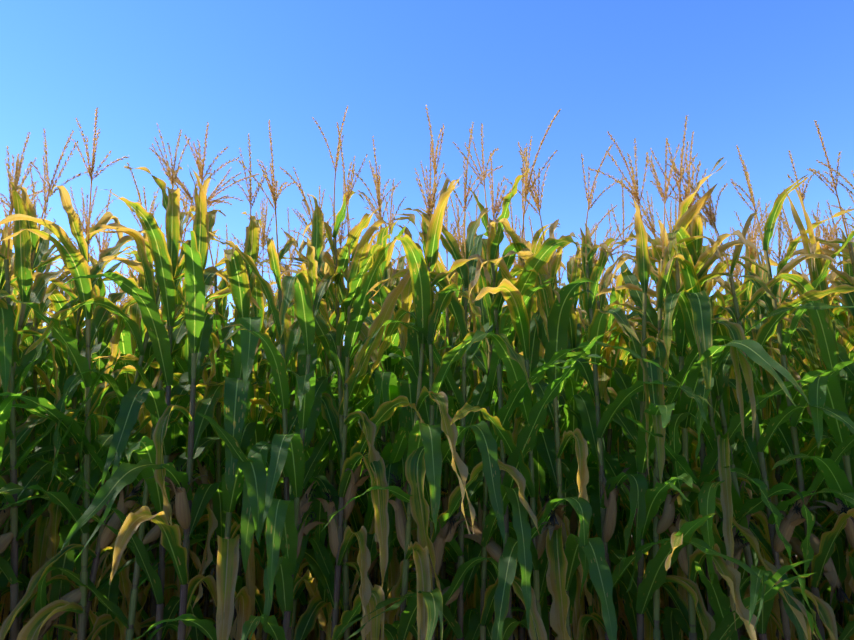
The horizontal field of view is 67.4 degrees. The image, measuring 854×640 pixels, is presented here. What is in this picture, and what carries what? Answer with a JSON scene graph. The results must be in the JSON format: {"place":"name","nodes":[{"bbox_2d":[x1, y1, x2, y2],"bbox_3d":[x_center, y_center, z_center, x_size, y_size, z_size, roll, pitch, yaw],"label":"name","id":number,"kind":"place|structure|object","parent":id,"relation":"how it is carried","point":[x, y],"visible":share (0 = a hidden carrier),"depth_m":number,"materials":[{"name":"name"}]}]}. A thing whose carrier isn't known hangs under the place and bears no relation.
{"place":"outdoors","nodes":[
{"label":"outdoors","id":0,"kind":"place"},
{"bbox_2d":[0,0,853,345],"label":"sky","id":1,"kind":"structure","parent":0,"point":[756,76],"materials":[{"name":"blue"}]},
{"bbox_2d":[53,535,843,639],"bbox_3d":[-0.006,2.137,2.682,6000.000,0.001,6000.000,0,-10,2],"label":"ground","id":2,"kind":"structure","parent":0,"point":[210,612],"depth_m":5.84,"materials":[{"name":"soil"}]},
{"bbox_2d":[0,229,32,466],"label":"maize plant","id":3,"kind":"object","parent":2,"relation":"on","point":[6,327],"visible":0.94,"depth_m":2.78,"materials":[{"name":"green plant"}]},
{"bbox_2d":[0,154,36,386],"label":"maize plant","id":4,"kind":"object","parent":2,"relation":"on","point":[3,247],"visible":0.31,"depth_m":3.21,"materials":[{"name":"green plant"}]},
{"bbox_2d":[0,199,54,639],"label":"maize plant","id":5,"kind":"object","parent":2,"relation":"on","point":[39,445],"visible":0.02,"depth_m":4.30,"materials":[{"name":"green plant"}]},
{"bbox_2d":[0,202,84,587],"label":"maize plant","id":6,"kind":"object","parent":2,"relation":"on","point":[27,342],"visible":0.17,"depth_m":3.46,"materials":[{"name":"green plant"}]},
{"bbox_2d":[0,182,91,625],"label":"maize plant","id":7,"kind":"object","parent":2,"relation":"on","point":[6,589],"visible":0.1,"depth_m":3.91,"materials":[{"name":"green plant"}]},
{"bbox_2d":[0,128,96,589],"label":"maize plant","id":8,"kind":"object","parent":2,"relation":"on","point":[31,249],"visible":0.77,"depth_m":3.06,"materials":[{"name":"green plant"}]},
{"bbox_2d":[4,241,93,639],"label":"maize plant","id":9,"kind":"object","parent":2,"relation":"on","point":[41,393],"visible":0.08,"depth_m":4.38,"materials":[{"name":"green plant"}]},
{"bbox_2d":[0,171,98,631],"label":"maize plant","id":10,"kind":"object","parent":2,"relation":"on","point":[23,518],"visible":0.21,"depth_m":3.65,"materials":[{"name":"green plant"}]},
{"bbox_2d":[18,197,93,639],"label":"maize plant","id":11,"kind":"object","parent":2,"relation":"on","point":[58,299],"visible":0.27,"depth_m":3.56,"materials":[{"name":"green plant"}]},
{"bbox_2d":[0,219,113,639],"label":"maize plant","id":12,"kind":"object","parent":2,"relation":"on","point":[32,532],"visible":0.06,"depth_m":4.08,"materials":[{"name":"green plant"}]},
{"bbox_2d":[0,155,118,632],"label":"maize plant","id":13,"kind":"object","parent":2,"relation":"on","point":[20,412],"visible":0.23,"depth_m":3.81,"materials":[{"name":"green plant"}]},
{"bbox_2d":[0,132,148,639],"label":"maize plant","id":14,"kind":"object","parent":2,"relation":"on","point":[11,538],"visible":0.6,"depth_m":2.94,"materials":[{"name":"green plant"}]},
{"bbox_2d":[0,186,163,639],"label":"maize plant","id":15,"kind":"object","parent":2,"relation":"on","point":[59,358],"visible":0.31,"depth_m":3.71,"materials":[{"name":"green plant"}]},
{"bbox_2d":[30,258,156,639],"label":"maize plant","id":16,"kind":"object","parent":2,"relation":"on","point":[43,501],"visible":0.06,"depth_m":4.28,"materials":[{"name":"green plant"}]},
{"bbox_2d":[0,107,214,639],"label":"maize plant","id":17,"kind":"object","parent":2,"relation":"on","point":[75,261],"visible":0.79,"depth_m":2.98,"materials":[{"name":"green plant"}]},
{"bbox_2d":[46,189,183,639],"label":"maize plant","id":18,"kind":"object","parent":2,"relation":"on","point":[67,560],"visible":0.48,"depth_m":3.29,"materials":[{"name":"green plant"}]},
{"bbox_2d":[70,162,159,639],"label":"maize plant","id":19,"kind":"object","parent":2,"relation":"on","point":[127,345],"visible":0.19,"depth_m":3.40,"materials":[{"name":"green plant"}]},
{"bbox_2d":[0,167,265,639],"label":"maize plant","id":20,"kind":"object","parent":2,"relation":"on","point":[106,536],"visible":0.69,"depth_m":3.00,"materials":[{"name":"green plant"}]},
{"bbox_2d":[0,175,294,639],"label":"maize plant","id":21,"kind":"object","parent":2,"relation":"on","point":[152,534],"visible":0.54,"depth_m":3.02,"materials":[{"name":"green plant"}]},
{"bbox_2d":[55,123,243,639],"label":"maize plant","id":22,"kind":"object","parent":2,"relation":"on","point":[167,260],"visible":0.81,"depth_m":3.06,"materials":[{"name":"green plant"}]},
{"bbox_2d":[61,122,238,639],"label":"maize plant","id":23,"kind":"object","parent":2,"relation":"on","point":[198,281],"visible":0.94,"depth_m":2.91,"materials":[{"name":"green plant"}]},
{"bbox_2d":[32,186,288,639],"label":"maize plant","id":24,"kind":"object","parent":2,"relation":"on","point":[100,409],"visible":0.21,"depth_m":3.52,"materials":[{"name":"green plant"}]},
{"bbox_2d":[114,198,227,639],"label":"maize plant","id":25,"kind":"object","parent":2,"relation":"on","point":[206,433],"visible":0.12,"depth_m":4.18,"materials":[{"name":"green plant"}]},
{"bbox_2d":[148,242,212,639],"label":"maize plant","id":26,"kind":"object","parent":2,"relation":"on","point":[183,352],"visible":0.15,"depth_m":4.08,"materials":[{"name":"green plant"}]},
{"bbox_2d":[146,236,232,639],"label":"maize plant","id":27,"kind":"object","parent":2,"relation":"on","point":[186,398],"visible":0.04,"depth_m":4.24,"materials":[{"name":"green plant"}]},
{"bbox_2d":[92,147,287,639],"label":"maize plant","id":28,"kind":"object","parent":2,"relation":"on","point":[220,453],"visible":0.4,"depth_m":3.63,"materials":[{"name":"green plant"}]},
{"bbox_2d":[92,180,293,639],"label":"maize plant","id":29,"kind":"object","parent":2,"relation":"on","point":[150,377],"visible":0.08,"depth_m":3.67,"materials":[{"name":"green plant"}]},
{"bbox_2d":[133,134,270,639],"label":"maize plant","id":30,"kind":"object","parent":2,"relation":"on","point":[237,389],"visible":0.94,"depth_m":2.84,"materials":[{"name":"green plant"}]},
{"bbox_2d":[179,224,235,639],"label":"maize plant","id":31,"kind":"object","parent":2,"relation":"on","point":[223,311],"visible":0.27,"depth_m":4.32,"materials":[{"name":"green plant"}]},
{"bbox_2d":[161,235,268,637],"bbox_3d":[-1.486,0.943,4.484,0.534,3.145,1.200,-6,-12,31],"label":"maize plant","id":32,"kind":"object","parent":2,"relation":"on","point":[206,524],"depth_m":4.24,"materials":[{"name":"green plant"}]},
{"bbox_2d":[216,199,279,639],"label":"maize plant","id":33,"kind":"object","parent":2,"relation":"on","point":[257,412],"visible":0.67,"depth_m":3.81,"materials":[{"name":"green plant"}]},
{"bbox_2d":[205,260,294,639],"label":"maize plant","id":34,"kind":"object","parent":2,"relation":"on","point":[272,333],"visible":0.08,"depth_m":4.72,"materials":[{"name":"green plant"}]},
{"bbox_2d":[221,215,282,637],"bbox_3d":[-1.181,0.955,4.403,0.511,3.507,1.500,1,-10,-7],"label":"maize plant","id":35,"kind":"object","parent":2,"relation":"on","point":[262,543],"visible":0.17,"depth_m":4.37,"materials":[{"name":"green plant"}]},
{"bbox_2d":[197,120,361,639],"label":"maize plant","id":36,"kind":"object","parent":2,"relation":"on","point":[279,362],"visible":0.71,"depth_m":2.95,"materials":[{"name":"green plant"}]},
{"bbox_2d":[221,244,337,639],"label":"maize plant","id":37,"kind":"object","parent":2,"relation":"on","point":[302,597],"visible":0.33,"depth_m":4.18,"materials":[{"name":"green plant"}]},
{"bbox_2d":[232,191,332,639],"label":"maize plant","id":38,"kind":"object","parent":2,"relation":"on","point":[278,491],"visible":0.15,"depth_m":3.55,"materials":[{"name":"green plant"}]},
{"bbox_2d":[263,207,301,624],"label":"maize plant","id":39,"kind":"object","parent":2,"relation":"on","point":[289,311],"visible":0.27,"depth_m":4.45,"materials":[{"name":"green plant"}]},
{"bbox_2d":[213,179,400,639],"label":"maize plant","id":40,"kind":"object","parent":2,"relation":"on","point":[302,585],"visible":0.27,"depth_m":3.61,"materials":[{"name":"green plant"}]},
{"bbox_2d":[241,166,376,639],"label":"maize plant","id":41,"kind":"object","parent":2,"relation":"on","point":[285,533],"visible":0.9,"depth_m":2.86,"materials":[{"name":"green plant"}]},
{"bbox_2d":[263,185,387,639],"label":"maize plant","id":42,"kind":"object","parent":2,"relation":"on","point":[321,427],"visible":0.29,"depth_m":3.63,"materials":[{"name":"green plant"}]},
{"bbox_2d":[259,122,411,639],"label":"maize plant","id":43,"kind":"object","parent":2,"relation":"on","point":[333,502],"visible":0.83,"depth_m":2.95,"materials":[{"name":"green plant"}]},
{"bbox_2d":[258,106,424,639],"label":"maize plant","id":44,"kind":"object","parent":2,"relation":"on","point":[385,411],"visible":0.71,"depth_m":3.05,"materials":[{"name":"green plant"}]},
{"bbox_2d":[328,213,366,639],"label":"maize plant","id":45,"kind":"object","parent":2,"relation":"on","point":[350,555],"visible":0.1,"depth_m":4.11,"materials":[{"name":"green plant"}]},
{"bbox_2d":[254,194,456,638],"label":"maize plant","id":46,"kind":"object","parent":2,"relation":"on","point":[362,406],"visible":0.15,"depth_m":3.53,"materials":[{"name":"green plant"}]},
{"bbox_2d":[338,160,414,639],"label":"maize plant","id":47,"kind":"object","parent":2,"relation":"on","point":[384,450],"visible":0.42,"depth_m":3.58,"materials":[{"name":"green plant"}]},
{"bbox_2d":[334,231,442,639],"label":"maize plant","id":48,"kind":"object","parent":2,"relation":"on","point":[359,499],"visible":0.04,"depth_m":4.23,"materials":[{"name":"green plant"}]},
{"bbox_2d":[350,135,427,639],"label":"maize plant","id":49,"kind":"object","parent":2,"relation":"on","point":[384,391],"visible":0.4,"depth_m":3.43,"materials":[{"name":"green plant"}]},
{"bbox_2d":[339,179,454,639],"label":"maize plant","id":50,"kind":"object","parent":2,"relation":"on","point":[355,520],"visible":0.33,"depth_m":3.75,"materials":[{"name":"green plant"}]},
{"bbox_2d":[360,218,454,639],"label":"maize plant","id":51,"kind":"object","parent":2,"relation":"on","point":[449,565],"visible":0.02,"depth_m":4.07,"materials":[{"name":"green plant"}]},
{"bbox_2d":[349,105,474,639],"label":"maize plant","id":52,"kind":"object","parent":2,"relation":"on","point":[424,605],"visible":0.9,"depth_m":2.80,"materials":[{"name":"green plant"}]},
{"bbox_2d":[352,203,499,637],"bbox_3d":[0.164,0.884,3.641,0.491,3.328,1.574,-5,-11,25],"label":"maize plant","id":53,"kind":"object","parent":2,"relation":"on","point":[449,340],"visible":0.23,"depth_m":3.61,"materials":[{"name":"green plant"}]},
{"bbox_2d":[313,122,561,639],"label":"maize plant","id":54,"kind":"object","parent":2,"relation":"on","point":[415,472],"visible":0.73,"depth_m":2.94,"materials":[{"name":"green plant"}]},
{"bbox_2d":[401,233,479,639],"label":"maize plant","id":55,"kind":"object","parent":2,"relation":"on","point":[468,382],"visible":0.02,"depth_m":4.35,"materials":[{"name":"green plant"}]},
{"bbox_2d":[368,140,538,639],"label":"maize plant","id":56,"kind":"object","parent":2,"relation":"on","point":[491,464],"visible":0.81,"depth_m":2.83,"materials":[{"name":"green plant"}]},
{"bbox_2d":[439,212,477,639],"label":"maize plant","id":57,"kind":"object","parent":2,"relation":"on","point":[458,367],"visible":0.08,"depth_m":4.23,"materials":[{"name":"green plant"}]},
{"bbox_2d":[410,194,541,617],"bbox_3d":[0.215,0.834,3.739,1.051,3.352,0.316,-4,-11,23],"label":"maize plant","id":58,"kind":"object","parent":2,"relation":"on","point":[471,375],"visible":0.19,"depth_m":3.82,"materials":[{"name":"green plant"}]},
{"bbox_2d":[467,190,514,621],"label":"maize plant","id":59,"kind":"object","parent":2,"relation":"on","point":[482,373],"visible":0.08,"depth_m":4.13,"materials":[{"name":"green plant"}]},
{"bbox_2d":[411,205,574,639],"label":"maize plant","id":60,"kind":"object","parent":2,"relation":"on","point":[455,482],"visible":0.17,"depth_m":3.66,"materials":[{"name":"green plant"}]},
{"bbox_2d":[450,109,600,639],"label":"maize plant","id":61,"kind":"object","parent":2,"relation":"on","point":[533,473],"visible":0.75,"depth_m":2.85,"materials":[{"name":"green plant"}]},
{"bbox_2d":[503,148,559,639],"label":"maize plant","id":62,"kind":"object","parent":2,"relation":"on","point":[518,425],"visible":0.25,"depth_m":3.60,"materials":[{"name":"green plant"}]},
{"bbox_2d":[500,232,562,637],"bbox_3d":[0.683,0.990,4.338,0.302,3.382,1.437,2,-10,-10],"label":"maize plant","id":63,"kind":"object","parent":2,"relation":"on","point":[547,488],"visible":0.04,"depth_m":4.05,"materials":[{"name":"green plant"}]},
{"bbox_2d":[460,152,606,639],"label":"maize plant","id":64,"kind":"object","parent":2,"relation":"on","point":[483,595],"visible":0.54,"depth_m":2.89,"materials":[{"name":"green plant"}]},
{"bbox_2d":[459,201,611,639],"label":"maize plant","id":65,"kind":"object","parent":2,"relation":"on","point":[565,464],"visible":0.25,"depth_m":3.48,"materials":[{"name":"green plant"}]},
{"bbox_2d":[399,123,681,639],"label":"maize plant","id":66,"kind":"object","parent":2,"relation":"on","point":[538,260],"visible":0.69,"depth_m":2.88,"materials":[{"name":"green plant"}]},
{"bbox_2d":[509,219,595,639],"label":"maize plant","id":67,"kind":"object","parent":2,"relation":"on","point":[588,630],"depth_m":3.96,"materials":[{"name":"green plant"}]},
{"bbox_2d":[494,142,616,639],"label":"maize plant","id":68,"kind":"object","parent":2,"relation":"on","point":[563,581],"visible":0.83,"depth_m":2.82,"materials":[{"name":"green plant"}]},
{"bbox_2d":[531,231,585,639],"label":"maize plant","id":69,"kind":"object","parent":2,"relation":"on","point":[562,427],"visible":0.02,"depth_m":4.18,"materials":[{"name":"green plant"}]},
{"bbox_2d":[557,251,596,639],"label":"maize plant","id":70,"kind":"object","parent":2,"relation":"on","point":[593,630],"visible":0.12,"depth_m":4.78,"materials":[{"name":"green plant"}]},
{"bbox_2d":[555,205,623,639],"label":"maize plant","id":71,"kind":"object","parent":2,"relation":"on","point":[573,383],"visible":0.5,"depth_m":3.67,"materials":[{"name":"green plant"}]},
{"bbox_2d":[559,223,639,639],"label":"maize plant","id":72,"kind":"object","parent":2,"relation":"on","point":[621,546],"visible":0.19,"depth_m":4.03,"materials":[{"name":"green plant"}]},
{"bbox_2d":[569,208,635,639],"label":"maize plant","id":73,"kind":"object","parent":2,"relation":"on","point":[601,299],"visible":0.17,"depth_m":3.64,"materials":[{"name":"green plant"}]},
{"bbox_2d":[562,177,651,639],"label":"maize plant","id":74,"kind":"object","parent":2,"relation":"on","point":[606,376],"visible":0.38,"depth_m":3.49,"materials":[{"name":"green plant"}]},
{"bbox_2d":[584,247,636,639],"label":"maize plant","id":75,"kind":"object","parent":2,"relation":"on","point":[622,519],"visible":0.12,"depth_m":4.92,"materials":[{"name":"green plant"}]},
{"bbox_2d":[569,230,670,639],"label":"maize plant","id":76,"kind":"object","parent":2,"relation":"on","point":[627,370],"visible":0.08,"depth_m":4.33,"materials":[{"name":"green plant"}]},
{"bbox_2d":[600,279,668,612],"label":"maize plant","id":77,"kind":"object","parent":2,"relation":"on","point":[665,594],"visible":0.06,"depth_m":4.97,"materials":[{"name":"green plant"}]},
{"bbox_2d":[589,131,714,639],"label":"maize plant","id":78,"kind":"object","parent":2,"relation":"on","point":[655,417],"visible":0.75,"depth_m":2.84,"materials":[{"name":"green plant"}]},
{"bbox_2d":[544,145,760,639],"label":"maize plant","id":79,"kind":"object","parent":2,"relation":"on","point":[604,496],"visible":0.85,"depth_m":2.94,"materials":[{"name":"green plant"}]},
{"bbox_2d":[626,268,686,639],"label":"maize plant","id":80,"kind":"object","parent":2,"relation":"on","point":[630,549],"visible":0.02,"depth_m":4.66,"materials":[{"name":"green plant"}]},
{"bbox_2d":[627,191,698,639],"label":"maize plant","id":81,"kind":"object","parent":2,"relation":"on","point":[676,571],"visible":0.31,"depth_m":3.59,"materials":[{"name":"green plant"}]},
{"bbox_2d":[629,196,706,620],"bbox_3d":[1.621,0.838,4.134,0.381,3.394,1.490,-1,-10,4],"label":"maize plant","id":82,"kind":"object","parent":2,"relation":"on","point":[693,465],"visible":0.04,"depth_m":3.83,"materials":[{"name":"green plant"}]},
{"bbox_2d":[545,116,822,639],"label":"maize plant","id":83,"kind":"object","parent":2,"relation":"on","point":[709,353],"visible":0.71,"depth_m":2.76,"materials":[{"name":"green plant"}]},
{"bbox_2d":[611,203,757,635],"bbox_3d":[1.264,0.840,3.500,0.524,3.149,1.400,7,-10,-23],"label":"maize plant","id":84,"kind":"object","parent":2,"relation":"on","point":[625,354],"visible":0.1,"depth_m":3.49,"materials":[{"name":"green plant"}]},
{"bbox_2d":[644,200,734,639],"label":"maize plant","id":85,"kind":"object","parent":2,"relation":"on","point":[677,411],"visible":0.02,"depth_m":3.54,"materials":[{"name":"green plant"}]},
{"bbox_2d":[577,138,818,639],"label":"maize plant","id":86,"kind":"object","parent":2,"relation":"on","point":[656,527],"visible":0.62,"depth_m":2.92,"materials":[{"name":"green plant"}]},
{"bbox_2d":[651,138,781,639],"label":"maize plant","id":87,"kind":"object","parent":2,"relation":"on","point":[728,488],"visible":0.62,"depth_m":2.74,"materials":[{"name":"green plant"}]},
{"bbox_2d":[580,157,853,639],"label":"maize plant","id":88,"kind":"object","parent":2,"relation":"on","point":[673,621],"visible":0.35,"depth_m":2.78,"materials":[{"name":"green plant"}]},
{"bbox_2d":[625,131,814,639],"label":"maize plant","id":89,"kind":"object","parent":2,"relation":"on","point":[718,600],"visible":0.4,"depth_m":2.84,"materials":[{"name":"green plant"}]},
{"bbox_2d":[627,198,849,639],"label":"maize plant","id":90,"kind":"object","parent":2,"relation":"on","point":[748,466],"visible":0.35,"depth_m":3.43,"materials":[{"name":"green plant"}]},
{"bbox_2d":[654,209,827,639],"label":"maize plant","id":91,"kind":"object","parent":2,"relation":"on","point":[733,405],"visible":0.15,"depth_m":3.47,"materials":[{"name":"green plant"}]},
{"bbox_2d":[709,229,798,580],"bbox_3d":[2.140,0.925,4.214,0.519,3.471,1.179,-5,-11,28],"label":"maize plant","id":92,"kind":"object","parent":2,"relation":"on","point":[737,284],"visible":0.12,"depth_m":4.33,"materials":[{"name":"green plant"}]},
{"bbox_2d":[717,202,795,639],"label":"maize plant","id":93,"kind":"object","parent":2,"relation":"on","point":[761,312],"visible":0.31,"depth_m":3.67,"materials":[{"name":"green plant"}]},
{"bbox_2d":[667,163,853,639],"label":"maize plant","id":94,"kind":"object","parent":2,"relation":"on","point":[774,547],"visible":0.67,"depth_m":2.83,"materials":[{"name":"green plant"}]},
{"bbox_2d":[672,145,853,639],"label":"maize plant","id":95,"kind":"object","parent":2,"relation":"on","point":[821,562],"visible":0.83,"depth_m":2.99,"materials":[{"name":"green plant"}]},
{"bbox_2d":[724,226,823,639],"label":"maize plant","id":96,"kind":"object","parent":2,"relation":"on","point":[808,468],"visible":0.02,"depth_m":4.22,"materials":[{"name":"green plant"}]},
{"bbox_2d":[732,215,841,639],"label":"maize plant","id":97,"kind":"object","parent":2,"relation":"on","point":[801,569],"visible":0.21,"depth_m":4.18,"materials":[{"name":"green plant"}]},
{"bbox_2d":[730,212,853,639],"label":"maize plant","id":98,"kind":"object","parent":2,"relation":"on","point":[808,340],"visible":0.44,"depth_m":3.35,"materials":[{"name":"green plant"}]},
{"bbox_2d":[757,203,831,638],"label":"maize plant","id":99,"kind":"object","parent":2,"relation":"on","point":[798,431],"visible":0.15,"depth_m":4.44,"materials":[{"name":"green plant"}]},
{"bbox_2d":[746,206,853,639],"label":"maize plant","id":100,"kind":"object","parent":2,"relation":"on","point":[830,517],"visible":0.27,"depth_m":3.58,"materials":[{"name":"green plant"}]},
{"bbox_2d":[747,194,853,539],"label":"maize plant","id":101,"kind":"object","parent":2,"relation":"on","point":[836,311],"visible":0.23,"depth_m":3.78,"materials":[{"name":"green plant"}]},
{"bbox_2d":[761,151,853,639],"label":"maize plant","id":102,"kind":"object","parent":2,"relation":"on","point":[835,392],"visible":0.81,"depth_m":2.88,"materials":[{"name":"green plant"}]},
{"bbox_2d":[774,120,853,592],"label":"maize plant","id":103,"kind":"object","parent":2,"relation":"on","point":[848,299],"visible":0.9,"depth_m":3.06,"materials":[{"name":"green plant"}]},
{"bbox_2d":[782,256,845,628],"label":"maize plant","id":104,"kind":"object","parent":2,"relation":"on","point":[795,344],"visible":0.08,"depth_m":5.11,"materials":[{"name":"green plant"}]},
{"bbox_2d":[789,189,853,639],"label":"maize plant","id":105,"kind":"object","parent":2,"relation":"on","point":[848,607],"visible":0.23,"depth_m":3.54,"materials":[{"name":"green plant"}]},
{"bbox_2d":[798,201,853,639],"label":"maize plant","id":106,"kind":"object","parent":2,"relation":"on","point":[820,519],"visible":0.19,"depth_m":3.76,"materials":[{"name":"green plant"}]},
{"bbox_2d":[803,160,853,551],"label":"maize plant","id":107,"kind":"object","parent":2,"relation":"on","point":[848,340],"visible":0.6,"depth_m":3.23,"materials":[{"name":"green plant"}]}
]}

